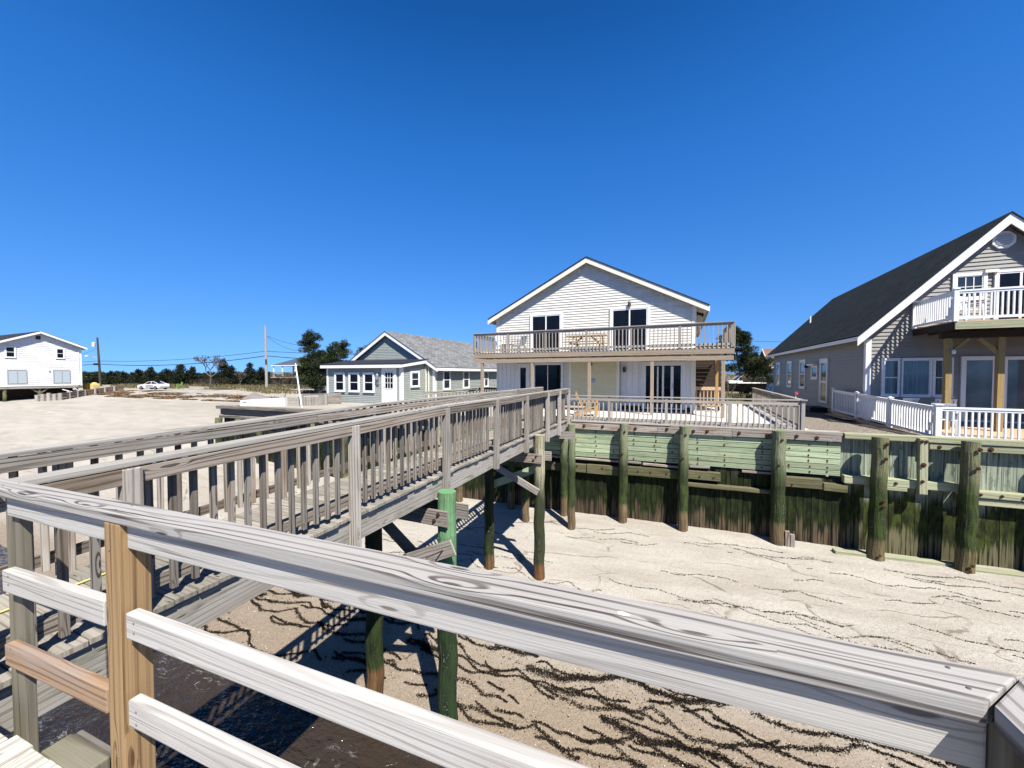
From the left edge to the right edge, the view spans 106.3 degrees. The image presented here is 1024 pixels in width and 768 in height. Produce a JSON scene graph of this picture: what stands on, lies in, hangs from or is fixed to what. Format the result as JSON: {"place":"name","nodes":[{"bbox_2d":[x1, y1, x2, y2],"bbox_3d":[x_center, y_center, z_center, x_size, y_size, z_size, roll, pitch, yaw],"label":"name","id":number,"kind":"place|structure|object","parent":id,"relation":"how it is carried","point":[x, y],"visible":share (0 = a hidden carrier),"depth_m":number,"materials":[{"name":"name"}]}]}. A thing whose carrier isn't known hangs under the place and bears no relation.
{"place":"outdoors","nodes":[
{"label":"outdoors","id":0,"kind":"place"},
{"bbox_2d":[0,544,444,767],"bbox_3d":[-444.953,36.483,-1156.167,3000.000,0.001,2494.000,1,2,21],"label":"water","id":1,"kind":"structure","parent":0,"point":[298,737],"depth_m":6.19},
{"bbox_2d":[78,383,751,401],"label":"dune grass","id":2,"kind":"structure","parent":0,"point":[256,388],"depth_m":58.28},
{"bbox_2d":[0,374,1023,767],"bbox_3d":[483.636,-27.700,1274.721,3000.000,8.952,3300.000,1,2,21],"label":"ground","id":3,"kind":"structure","parent":0,"point":[588,558],"depth_m":9.00,"materials":[{"name":"sand"}]},
{"bbox_2d":[0,331,87,401],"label":"white house","id":4,"kind":"structure","parent":3,"relation":"on","point":[32,364],"depth_m":48.65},
{"bbox_2d":[4,346,15,357],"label":"window","id":5,"kind":"structure","parent":4,"relation":"in","point":[9,351],"depth_m":46.40,"materials":[{"name":"white paint"}]},
{"bbox_2d":[7,370,26,383],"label":"sliding window","id":6,"kind":"structure","parent":4,"relation":"in","point":[13,376],"depth_m":46.87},
{"bbox_2d":[55,348,64,358],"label":"window","id":7,"kind":"structure","parent":4,"relation":"in","point":[59,352],"depth_m":50.14,"materials":[{"name":"white paint"}]},
{"bbox_2d":[53,370,70,382],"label":"sliding window","id":8,"kind":"structure","parent":4,"relation":"in","point":[59,376],"depth_m":50.27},
{"bbox_2d":[0,730,110,767],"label":"pier","id":9,"kind":"structure","parent":3,"relation":"on","point":[82,749],"depth_m":1.53,"materials":[{"name":"grey wood"}]},
{"bbox_2d":[0,477,1023,767],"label":"pier railing","id":10,"kind":"object","parent":9,"relation":"attached to","point":[964,715],"visible":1,"depth_m":0.97,"materials":[{"name":"grey wood"}]},
{"bbox_2d":[35,385,123,401],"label":"timber wall","id":11,"kind":"structure","parent":3,"relation":"on","point":[61,396],"depth_m":48.96,"materials":[{"name":"grey wood"}]},
{"bbox_2d":[86,337,101,385],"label":"utility pole","id":12,"kind":"object","parent":3,"relation":"on","point":[98,363],"visible":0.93,"depth_m":71.79,"materials":[{"name":"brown wood"}]},
{"bbox_2d":[102,356,262,365],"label":"power line","id":13,"kind":"object","parent":12,"relation":"attached to","point":[182,364],"visible":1,"depth_m":64.28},
{"bbox_2d":[154,351,264,360],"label":"power line","id":14,"kind":"object","parent":12,"relation":"attached to","point":[208,357],"visible":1,"depth_m":62.09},
{"bbox_2d":[89,382,99,388],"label":"plastic tank","id":15,"kind":"object","parent":3,"relation":"on","point":[94,385],"visible":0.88,"depth_m":53.76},
{"bbox_2d":[104,370,117,384],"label":"cedar tree","id":16,"kind":"object","parent":3,"relation":"on","point":[108,376],"visible":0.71,"depth_m":79.58,"materials":[{"name":"green plant"}]},
{"bbox_2d":[111,371,129,384],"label":"cedar tree","id":17,"kind":"object","parent":3,"relation":"on","point":[125,375],"visible":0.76,"depth_m":78.50,"materials":[{"name":"green plant"}]},
{"bbox_2d":[126,369,145,383],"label":"cedar tree","id":18,"kind":"object","parent":3,"relation":"on","point":[137,374],"visible":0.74,"depth_m":77.62,"materials":[{"name":"green plant"}]},
{"bbox_2d":[142,366,158,382],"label":"cedar tree","id":19,"kind":"object","parent":3,"relation":"on","point":[149,374],"visible":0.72,"depth_m":76.56,"materials":[{"name":"green plant"}]},
{"bbox_2d":[137,381,169,389],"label":"parked car","id":20,"kind":"object","parent":3,"relation":"on","point":[155,385],"visible":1,"depth_m":55.42,"materials":[{"name":"white paint"}]},
{"bbox_2d":[152,368,173,382],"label":"cedar tree","id":21,"kind":"object","parent":3,"relation":"on","point":[163,376],"visible":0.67,"depth_m":75.49,"materials":[{"name":"green plant"}]},
{"bbox_2d":[168,365,194,384],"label":"cedar tree","id":22,"kind":"object","parent":3,"relation":"on","point":[180,371],"visible":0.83,"depth_m":73.58,"materials":[{"name":"green plant"}]},
{"bbox_2d":[182,366,200,384],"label":"cedar tree","id":23,"kind":"object","parent":3,"relation":"on","point":[192,371],"visible":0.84,"depth_m":75.76,"materials":[{"name":"green plant"}]},
{"bbox_2d":[82,369,301,384],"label":"thicket","id":24,"kind":"object","parent":3,"relation":"on","point":[205,376],"visible":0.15,"depth_m":81.21,"materials":[{"name":"green plant"}]},
{"bbox_2d":[191,378,212,385],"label":"shrub","id":25,"kind":"object","parent":3,"relation":"on","point":[202,382],"visible":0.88,"depth_m":70.02,"materials":[{"name":"grey plant"}]},
{"bbox_2d":[88,388,326,401],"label":"dried wrack","id":26,"kind":"object","parent":3,"relation":"on","point":[177,394],"visible":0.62,"depth_m":47.22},
{"bbox_2d":[194,354,226,386],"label":"bare tree","id":27,"kind":"object","parent":3,"relation":"on","point":[214,364],"visible":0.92,"depth_m":66.15,"materials":[{"name":"grey plant"}]},
{"bbox_2d":[207,378,232,384],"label":"shrub","id":28,"kind":"object","parent":3,"relation":"on","point":[220,381],"visible":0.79,"depth_m":68.90,"materials":[{"name":"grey plant"}]},
{"bbox_2d":[214,358,233,384],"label":"cedar tree","id":29,"kind":"object","parent":3,"relation":"on","point":[224,371],"visible":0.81,"depth_m":71.64,"materials":[{"name":"green plant"}]},
{"bbox_2d":[222,364,241,384],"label":"cedar tree","id":30,"kind":"object","parent":3,"relation":"on","point":[232,369],"visible":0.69,"depth_m":72.73,"materials":[{"name":"green plant"}]},
{"bbox_2d":[233,372,248,383],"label":"bare tree","id":31,"kind":"object","parent":3,"relation":"on","point":[240,374],"visible":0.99,"depth_m":68.08,"materials":[{"name":"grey plant"}]},
{"bbox_2d":[240,362,256,385],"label":"cedar tree","id":32,"kind":"object","parent":3,"relation":"on","point":[249,371],"visible":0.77,"depth_m":69.56,"materials":[{"name":"green plant"}]},
{"bbox_2d":[248,367,271,385],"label":"cedar tree","id":33,"kind":"object","parent":3,"relation":"on","point":[260,374],"visible":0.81,"depth_m":68.61,"materials":[{"name":"green plant"}]},
{"bbox_2d":[240,398,286,405],"bbox_3d":[-14.168,1.026,22.280,2.562,0.460,0.990,0,2,0],"label":"skiff","id":34,"kind":"object","parent":3,"relation":"on","point":[269,402],"visible":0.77,"depth_m":21.80,"materials":[{"name":"white paint"}]},
{"bbox_2d":[242,392,268,398],"bbox_3d":[-15.695,0.683,23.537,1.262,0.420,0.959,0,2,8],"label":"tarpaulin","id":35,"kind":"object","parent":34,"relation":"on","point":[254,395],"visible":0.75,"depth_m":23.23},
{"bbox_2d":[264,326,267,387],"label":"utility pole","id":36,"kind":"object","parent":3,"relation":"on","point":[266,364],"visible":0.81,"depth_m":57.83,"materials":[{"name":"grey wood"}]},
{"bbox_2d":[269,375,289,386],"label":"shrub","id":37,"kind":"object","parent":3,"relation":"on","point":[273,381],"visible":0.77,"depth_m":61.97,"materials":[{"name":"green plant"}]},
{"bbox_2d":[269,375,300,386],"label":"shrub","id":38,"kind":"object","parent":3,"relation":"on","point":[288,383],"visible":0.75,"depth_m":60.05,"materials":[{"name":"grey plant"}]},
{"bbox_2d":[0,416,575,735],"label":"walkway","id":39,"kind":"structure","parent":3,"relation":"on","point":[207,596],"depth_m":5.64,"materials":[{"name":"grey wood"}]},
{"bbox_2d":[0,572,105,612],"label":"cord","id":40,"kind":"object","parent":39,"relation":"on","point":[7,609],"visible":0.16,"depth_m":2.99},
{"bbox_2d":[0,387,542,579],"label":"walkway railing","id":41,"kind":"object","parent":39,"relation":"attached to","point":[61,456],"visible":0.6,"depth_m":4.17,"materials":[{"name":"grey wood"}]},
{"bbox_2d":[0,388,569,654],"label":"walkway railing","id":42,"kind":"object","parent":39,"relation":"attached to","point":[131,479],"visible":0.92,"depth_m":3.80,"materials":[{"name":"grey wood"}]},
{"bbox_2d":[270,357,321,383],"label":"stilt house","id":43,"kind":"structure","parent":3,"relation":"on","point":[292,362],"depth_m":79.70,"materials":[{"name":"grey"}]},
{"bbox_2d":[288,378,307,388],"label":"shrub","id":44,"kind":"object","parent":3,"relation":"on","point":[303,383],"visible":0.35,"depth_m":57.40,"materials":[{"name":"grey plant"}]},
{"bbox_2d":[295,363,301,406],"bbox_3d":[-11.722,0.156,21.106,0.552,2.578,0.081,1,2,24],"label":"white pole","id":45,"kind":"object","parent":3,"relation":"on","point":[298,385],"visible":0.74,"depth_m":21.09,"materials":[{"name":"plastic"}]},
{"bbox_2d":[283,393,341,405],"bbox_3d":[-11.707,0.964,22.544,2.984,0.870,0.962,0,2,-14],"label":"timber bin","id":46,"kind":"object","parent":3,"relation":"on","point":[327,398],"visible":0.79,"depth_m":22.18,"materials":[{"name":"grey wood"}]},
{"bbox_2d":[293,329,351,392],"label":"pine tree","id":47,"kind":"object","parent":3,"relation":"on","point":[310,371],"visible":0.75,"depth_m":46.75,"materials":[{"name":"green plant"}]},
{"bbox_2d":[215,400,434,478],"bbox_3d":[-7.296,2.944,24.935,13.495,3.785,14.265,1,2,21],"label":"dark bulkhead","id":48,"kind":"object","parent":3,"relation":"on","point":[233,412],"visible":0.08,"depth_m":19.10,"materials":[{"name":"grey wood"}]},
{"bbox_2d":[320,331,496,404],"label":"cottage","id":49,"kind":"structure","parent":3,"relation":"on","point":[386,366],"depth_m":24.69,"materials":[{"name":"grey"}]},
{"bbox_2d":[334,372,344,391],"bbox_3d":[-10.935,-0.115,24.368,0.920,1.230,0.115,1,2,24],"label":"window","id":50,"kind":"structure","parent":49,"relation":"in","point":[339,378],"depth_m":24.35,"materials":[{"name":"white paint"}]},
{"bbox_2d":[348,372,359,391],"bbox_3d":[-9.821,-0.101,23.874,0.920,1.230,0.115,1,2,24],"label":"window","id":51,"kind":"structure","parent":49,"relation":"in","point":[353,377],"depth_m":23.86,"materials":[{"name":"white paint"}]},
{"bbox_2d":[362,372,374,392],"bbox_3d":[-8.724,-0.088,23.384,0.920,1.230,0.115,1,2,24],"label":"window","id":52,"kind":"structure","parent":49,"relation":"in","point":[368,377],"depth_m":23.37,"materials":[{"name":"white paint"}]},
{"bbox_2d":[381,368,396,401],"bbox_3d":[-7.284,0.079,22.739,1.100,2.130,0.130,1,2,24],"label":"door","id":53,"kind":"structure","parent":49,"relation":"in","point":[388,375],"depth_m":22.74,"materials":[{"name":"white paint"}]},
{"bbox_2d":[410,371,419,387],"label":"window","id":54,"kind":"structure","parent":49,"relation":"in","point":[414,375],"depth_m":23.43,"materials":[{"name":"white paint"}]},
{"bbox_2d":[443,371,450,389],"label":"window","id":55,"kind":"structure","parent":49,"relation":"in","point":[446,374],"depth_m":25.44,"materials":[{"name":"white paint"}]},
{"bbox_2d":[463,371,469,388],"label":"window","id":56,"kind":"structure","parent":49,"relation":"in","point":[466,374],"depth_m":27.77,"materials":[{"name":"white paint"}]},
{"bbox_2d":[484,371,488,386],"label":"window","id":57,"kind":"structure","parent":49,"relation":"in","point":[486,373],"depth_m":30.60,"materials":[{"name":"white paint"}]},
{"bbox_2d":[423,388,480,400],"bbox_3d":[-3.139,0.899,21.031,0.120,1.278,4.022,1,2,42],"label":"cottage railing","id":58,"kind":"object","parent":3,"relation":"on","point":[450,391],"visible":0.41,"depth_m":20.73,"materials":[{"name":"grey wood"}]},
{"bbox_2d":[201,589,955,767],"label":"seaweed","id":59,"kind":"object","parent":3,"relation":"on","point":[576,692],"visible":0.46,"depth_m":6.39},
{"bbox_2d":[488,256,709,412],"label":"beach house","id":60,"kind":"structure","parent":3,"relation":"on","point":[586,292],"depth_m":18.42,"materials":[{"name":"beige"}]},
{"bbox_2d":[516,363,529,389],"bbox_3d":[0.593,0.015,20.271,0.760,2.190,0.090,1,2,24],"label":"door","id":61,"kind":"structure","parent":60,"relation":"in","point":[522,370],"depth_m":20.25,"materials":[{"name":"white paint"}]},
{"bbox_2d":[530,312,562,351],"bbox_3d":[1.743,-2.546,19.699,1.790,2.160,0.115,1,2,24],"label":"sliding door","id":62,"kind":"structure","parent":60,"relation":"in","point":[542,321],"depth_m":19.66,"materials":[{"name":"white plastic"}]},
{"bbox_2d":[534,362,563,404],"bbox_3d":[1.842,-0.016,19.714,1.650,2.180,0.090,1,2,24],"label":"sliding door","id":63,"kind":"structure","parent":60,"relation":"in","point":[547,375],"depth_m":19.66,"materials":[{"name":"white paint"}]},
{"bbox_2d":[473,321,735,417],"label":"balcony","id":64,"kind":"structure","parent":60,"relation":"attached to","point":[481,346],"depth_m":16.47,"materials":[{"name":"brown wood"}]},
{"bbox_2d":[495,336,510,352],"bbox_3d":[-0.474,-2.008,19.676,0.590,0.934,0.672,-1,2,-36],"label":"patio chair","id":65,"kind":"object","parent":64,"relation":"on","point":[501,343],"visible":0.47,"depth_m":19.75,"materials":[{"name":"white plastic"}]},
{"bbox_2d":[513,336,526,351],"bbox_3d":[0.362,-2.008,19.654,0.672,0.934,0.590,-1,2,-36],"label":"patio chair","id":66,"kind":"object","parent":64,"relation":"on","point":[522,342],"visible":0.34,"depth_m":19.68,"materials":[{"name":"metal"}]},
{"bbox_2d":[563,334,609,350],"bbox_3d":[3.506,-1.868,17.933,1.850,0.781,1.640,1,2,24],"label":"picnic table","id":67,"kind":"object","parent":64,"relation":"on","point":[598,341],"visible":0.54,"depth_m":17.85,"materials":[{"name":"yellow wood"}]},
{"bbox_2d":[609,305,649,349],"bbox_3d":[5.512,-2.521,18.021,1.860,2.220,0.115,1,2,24],"label":"sliding door","id":68,"kind":"structure","parent":60,"relation":"in","point":[632,315],"depth_m":17.99,"materials":[{"name":"white plastic"}]},
{"bbox_2d":[641,361,685,409],"bbox_3d":[6.868,0.064,17.469,1.860,2.180,0.105,1,2,24],"label":"sliding door","id":69,"kind":"structure","parent":60,"relation":"in","point":[669,376],"depth_m":17.41,"materials":[{"name":"white paint"}]},
{"bbox_2d":[222,492,1023,663],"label":"seaweed","id":70,"kind":"object","parent":3,"relation":"on","point":[793,591],"visible":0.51,"depth_m":9.19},
{"bbox_2d":[461,404,808,429],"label":"wooden deck","id":71,"kind":"structure","parent":3,"relation":"on","point":[734,413],"depth_m":15.65,"materials":[{"name":"grey wood"}]},
{"bbox_2d":[565,406,585,415],"bbox_3d":[2.314,1.082,14.930,1.000,0.440,0.410,1,2,24],"label":"deck bench","id":72,"kind":"object","parent":71,"relation":"on","point":[580,407],"visible":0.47,"depth_m":14.72,"materials":[{"name":"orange wood"}]},
{"bbox_2d":[573,392,597,416],"bbox_3d":[2.986,0.804,15.575,0.980,1.006,0.860,0,2,15],"label":"adirondack chair","id":73,"kind":"object","parent":71,"relation":"on","point":[588,410],"visible":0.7,"depth_m":15.39,"materials":[{"name":"orange wood"}]},
{"bbox_2d":[566,395,807,429],"bbox_3d":[5.441,0.988,12.866,7.327,1.098,0.140,1,2,21],"label":"deck railing","id":74,"kind":"object","parent":71,"relation":"attached to","point":[728,422],"visible":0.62,"depth_m":12.62,"materials":[{"name":"grey wood"}]},
{"bbox_2d":[695,346,720,410],"bbox_3d":[9.833,-0.312,19.192,1.330,3.400,3.448,1,2,24],"label":"porch stair","id":75,"kind":"object","parent":71,"relation":"on","point":[705,373],"visible":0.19,"depth_m":20.64,"materials":[{"name":"brown wood"}]},
{"bbox_2d":[696,387,720,406],"bbox_3d":[9.063,0.582,17.658,1.170,0.895,0.090,1,2,24],"label":"stair railing","id":76,"kind":"object","parent":75,"relation":"attached to","point":[707,389],"visible":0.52,"depth_m":17.65,"materials":[{"name":"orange wood"}]},
{"bbox_2d":[752,388,806,429],"bbox_3d":[11.184,0.888,16.628,0.140,1.098,11.429,1,2,26],"label":"deck railing","id":77,"kind":"object","parent":71,"relation":"attached to","point":[760,394],"visible":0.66,"depth_m":14.57,"materials":[{"name":"grey wood"}]},
{"bbox_2d":[428,415,847,547],"bbox_3d":[3.085,3.270,13.616,14.173,3.937,0.886,1,2,21],"label":"plank bulkhead","id":78,"kind":"object","parent":3,"relation":"on","point":[775,503],"visible":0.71,"depth_m":12.41,"materials":[{"name":"green wood"}]},
{"bbox_2d":[725,369,743,395],"bbox_3d":[18.469,0.006,33.341,2.632,2.675,2.864,0,2,0],"label":"shrub","id":79,"kind":"object","parent":3,"relation":"on","point":[726,376],"visible":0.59,"depth_m":32.81,"materials":[{"name":"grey plant"}]},
{"bbox_2d":[715,326,771,393],"bbox_3d":[23.916,-2.414,39.963,5.620,7.913,2.604,0,2,0],"label":"pine tree","id":80,"kind":"object","parent":3,"relation":"on","point":[743,338],"visible":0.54,"depth_m":39.67,"materials":[{"name":"green plant"}]},
{"bbox_2d":[728,374,761,393],"bbox_3d":[21.751,0.110,36.206,3.308,2.548,4.694,1,2,25],"label":"shrub","id":81,"kind":"object","parent":3,"relation":"on","point":[745,379],"visible":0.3,"depth_m":35.91,"materials":[{"name":"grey plant"}]},
{"bbox_2d":[742,356,773,384],"bbox_3d":[24.616,-0.659,38.079,3.630,4.488,2.011,0,2,13],"label":"pine tree","id":82,"kind":"object","parent":3,"relation":"on","point":[760,368],"visible":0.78,"depth_m":37.78,"materials":[{"name":"green plant"}]},
{"bbox_2d":[746,379,773,392],"bbox_3d":[19.836,0.461,30.236,2.088,1.790,1.748,0,2,0],"label":"shrub","id":83,"kind":"object","parent":3,"relation":"on","point":[764,388],"visible":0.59,"depth_m":29.98,"materials":[{"name":"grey plant"}]},
{"bbox_2d":[760,349,773,391],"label":"house","id":84,"kind":"structure","parent":3,"relation":"on","point":[764,352],"depth_m":47.07,"materials":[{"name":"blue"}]},
{"bbox_2d":[785,530,794,547],"bbox_3d":[8.196,4.674,11.340,0.240,0.650,0.100,1,2,21],"label":"timber stub","id":85,"kind":"object","parent":3,"relation":"on","point":[789,540],"visible":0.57,"depth_m":11.30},
{"bbox_2d":[767,211,1023,425],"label":"grey house","id":86,"kind":"structure","parent":3,"relation":"on","point":[861,339],"depth_m":13.93,"materials":[{"name":"wood"}]},
{"bbox_2d":[775,362,780,385],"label":"window","id":87,"kind":"structure","parent":86,"relation":"in","point":[778,370],"depth_m":26.94,"materials":[{"name":"glass"}]},
{"bbox_2d":[786,361,792,386],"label":"window","id":88,"kind":"structure","parent":86,"relation":"in","point":[789,363],"depth_m":24.24,"materials":[{"name":"glass"}]},
{"bbox_2d":[799,359,805,388],"bbox_3d":[16.417,-0.554,21.698,0.115,1.650,1.140,1,2,23],"label":"window","id":89,"kind":"structure","parent":86,"relation":"in","point":[802,371],"depth_m":21.70,"materials":[{"name":"glass"}]},
{"bbox_2d":[811,365,818,379],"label":"window","id":90,"kind":"structure","parent":86,"relation":"in","point":[814,369],"depth_m":19.75,"materials":[{"name":"white paint"}]},
{"bbox_2d":[818,358,828,403],"bbox_3d":[15.038,-0.158,18.502,0.090,2.130,1.140,1,2,23],"label":"side door","id":91,"kind":"structure","parent":86,"relation":"in","point":[823,363],"depth_m":18.48,"materials":[{"name":"white paint"}]},
{"bbox_2d":[880,358,901,396],"bbox_3d":[13.908,-0.241,14.085,0.600,1.410,0.115,1,2,23],"label":"window","id":92,"kind":"structure","parent":86,"relation":"in","point":[883,360],"depth_m":14.10,"materials":[{"name":"white paint"}]},
{"bbox_2d":[899,358,933,396],"bbox_3d":[14.527,-0.233,13.816,0.930,1.410,0.115,1,2,23],"label":"picture window","id":93,"kind":"structure","parent":86,"relation":"in","point":[930,384],"depth_m":13.74,"materials":[{"name":"white paint"}]},
{"bbox_2d":[931,357,953,397],"bbox_3d":[15.164,-0.226,13.539,0.600,1.410,0.115,1,2,23],"label":"window","id":94,"kind":"structure","parent":86,"relation":"in","point":[935,359],"depth_m":13.57,"materials":[{"name":"white paint"}]},
{"bbox_2d":[911,286,1023,431],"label":"balcony","id":95,"kind":"structure","parent":86,"relation":"attached to","point":[944,307],"depth_m":11.88,"materials":[{"name":"white wood"}]},
{"bbox_2d":[946,296,984,321],"bbox_3d":[14.599,-2.415,12.404,0.590,0.934,0.672,0,2,3],"label":"patio chair","id":96,"kind":"object","parent":95,"relation":"on","point":[966,309],"visible":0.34,"depth_m":12.12,"materials":[{"name":"white plastic"}]},
{"bbox_2d":[952,272,988,300],"bbox_3d":[15.733,-3.343,13.209,0.900,0.940,0.115,1,2,23],"label":"window","id":97,"kind":"structure","parent":86,"relation":"in","point":[977,280],"depth_m":13.18,"materials":[{"name":"white paint"}]},
{"bbox_2d":[959,356,994,421],"bbox_3d":[16.017,0.173,13.192,0.910,2.250,0.090,1,2,23],"label":"sliding door","id":98,"kind":"structure","parent":86,"relation":"in","point":[976,372],"depth_m":13.19,"materials":[{"name":"white paint"}]},
{"bbox_2d":[992,269,1023,318],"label":"sliding door","id":99,"kind":"structure","parent":86,"relation":"in","point":[1013,277],"depth_m":12.83,"materials":[{"name":"white paint"}]},
{"bbox_2d":[1003,356,1023,422],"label":"sliding door","id":100,"kind":"structure","parent":86,"relation":"in","point":[1014,365],"depth_m":12.84,"materials":[{"name":"white paint"}]},
{"bbox_2d":[825,412,1023,438],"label":"wooden deck","id":101,"kind":"structure","parent":3,"relation":"on","point":[844,417],"depth_m":12.63,"materials":[{"name":"weathered grey-brown wood"},{"name":"white paint"}]},
{"bbox_2d":[895,398,919,412],"bbox_3d":[13.705,0.938,13.481,0.590,0.934,0.672,0,2,4],"label":"patio chair","id":102,"kind":"object","parent":101,"relation":"on","point":[916,400],"visible":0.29,"depth_m":13.17,"materials":[{"name":"white plastic"}]},
{"bbox_2d":[831,388,1023,439],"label":"vinyl railing","id":103,"kind":"object","parent":101,"relation":"attached to","point":[847,402],"visible":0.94,"depth_m":11.62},
{"bbox_2d":[928,399,956,425],"bbox_3d":[14.556,0.954,13.000,0.590,0.934,0.672,1,2,33],"label":"patio chair","id":104,"kind":"object","parent":101,"relation":"on","point":[952,400],"visible":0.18,"depth_m":12.69,"materials":[{"name":"white plastic"}]},
{"bbox_2d":[931,403,957,434],"bbox_3d":[13.137,1.044,11.663,0.672,0.934,0.590,-1,2,-36],"label":"patio chair","id":105,"kind":"object","parent":101,"relation":"on","point":[950,418],"visible":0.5,"depth_m":11.41,"materials":[{"name":"white plastic"}]},
{"bbox_2d":[832,432,1023,577],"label":"sheet bulkhead","id":106,"kind":"object","parent":3,"relation":"on","point":[958,502],"visible":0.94,"depth_m":10.43,"materials":[{"name":"green wood"}]},
{"bbox_3d":[19.609,0.971,34.108,4.409,0.558,1.860,0,2,10],"label":"boat trailer","id":107,"kind":"object","parent":3,"relation":"on","visible":0},
{"bbox_2d":[725,376,765,391],"bbox_3d":[20.008,-0.004,34.012,4.400,1.415,1.640,0,2,10],"label":"motor boat","id":108,"kind":"object","parent":107,"relation":"on","point":[742,387],"visible":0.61,"depth_m":33.49,"materials":[{"name":"white paint"}]},
{"bbox_2d":[0,0,1023,373],"label":"sky","id":109,"kind":"structure","parent":0,"point":[184,180],"materials":[{"name":"blue"}]},
{"bbox_2d":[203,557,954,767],"bbox_3d":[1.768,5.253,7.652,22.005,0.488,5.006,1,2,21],"label":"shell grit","id":110,"kind":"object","parent":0,"point":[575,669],"visible":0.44,"depth_m":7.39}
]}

